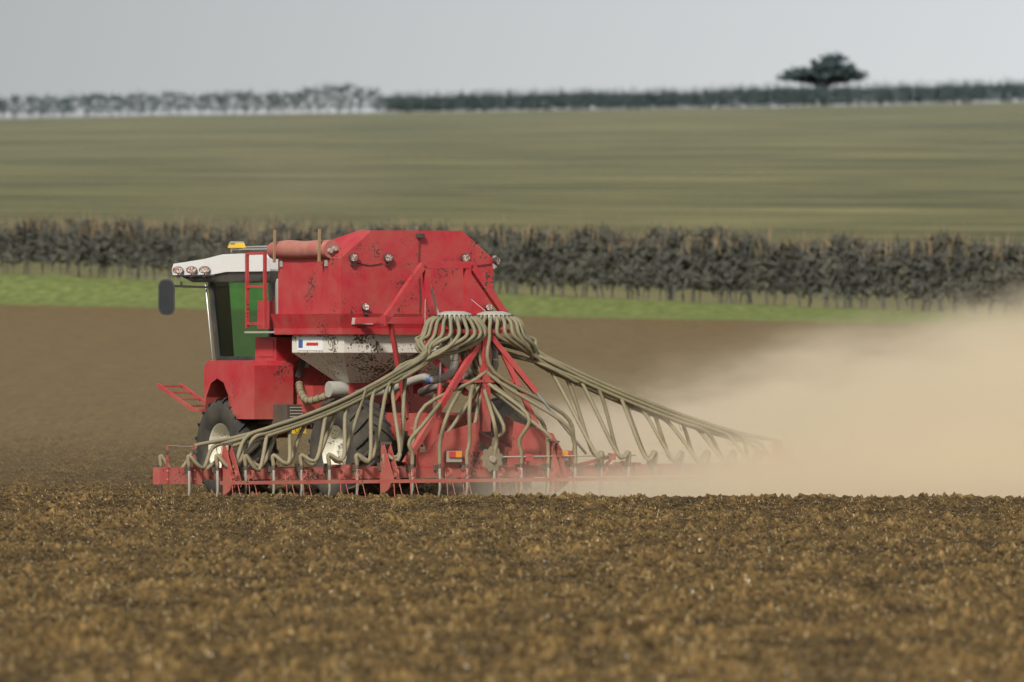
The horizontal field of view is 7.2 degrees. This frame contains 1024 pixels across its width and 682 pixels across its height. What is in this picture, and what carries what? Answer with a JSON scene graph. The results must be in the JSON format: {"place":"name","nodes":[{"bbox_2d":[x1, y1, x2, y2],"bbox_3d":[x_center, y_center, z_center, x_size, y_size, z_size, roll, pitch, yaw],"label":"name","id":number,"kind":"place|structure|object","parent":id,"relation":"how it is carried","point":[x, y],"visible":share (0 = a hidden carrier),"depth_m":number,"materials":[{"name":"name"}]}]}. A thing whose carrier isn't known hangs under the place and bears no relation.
{"place":"outdoors","nodes":[
{"label":"outdoors","id":0,"kind":"place"},
{"bbox_2d":[0,102,1023,681],"bbox_3d":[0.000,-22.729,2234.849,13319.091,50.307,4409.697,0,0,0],"label":"field ground","id":1,"kind":"structure","parent":0,"point":[890,548],"depth_m":165.85,"materials":[{"name":"soil"}]},
{"bbox_2d":[157,229,534,495],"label":"self propelled drill carrier","id":2,"kind":"object","parent":1,"relation":"on","point":[342,316],"visible":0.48,"depth_m":120.43,"materials":[{"name":"metal"}]},
{"bbox_2d":[153,299,820,496],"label":"seed drill","id":3,"kind":"object","parent":1,"relation":"on","point":[527,450],"visible":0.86,"depth_m":118.34,"materials":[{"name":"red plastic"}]},
{"bbox_2d":[0,206,1023,314],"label":"field hedgerow","id":4,"kind":"object","parent":1,"relation":"on","point":[720,257],"visible":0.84,"depth_m":289.97,"materials":[{"name":"green plant"}]},
{"bbox_2d":[0,77,1023,117],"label":"distant tree line","id":5,"kind":"object","parent":1,"relation":"on","point":[968,92],"visible":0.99,"depth_m":1370.92,"materials":[{"name":"green plant"}]},
{"bbox_2d":[774,50,870,105],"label":"tree","id":6,"kind":"object","parent":1,"relation":"on","point":[830,68],"visible":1,"depth_m":1377.06,"materials":[{"name":"green plant"}]},
{"bbox_2d":[0,0,1023,117],"label":"sky","id":7,"kind":"structure","parent":0,"point":[58,47],"materials":[{"name":"grey"}]}
]}

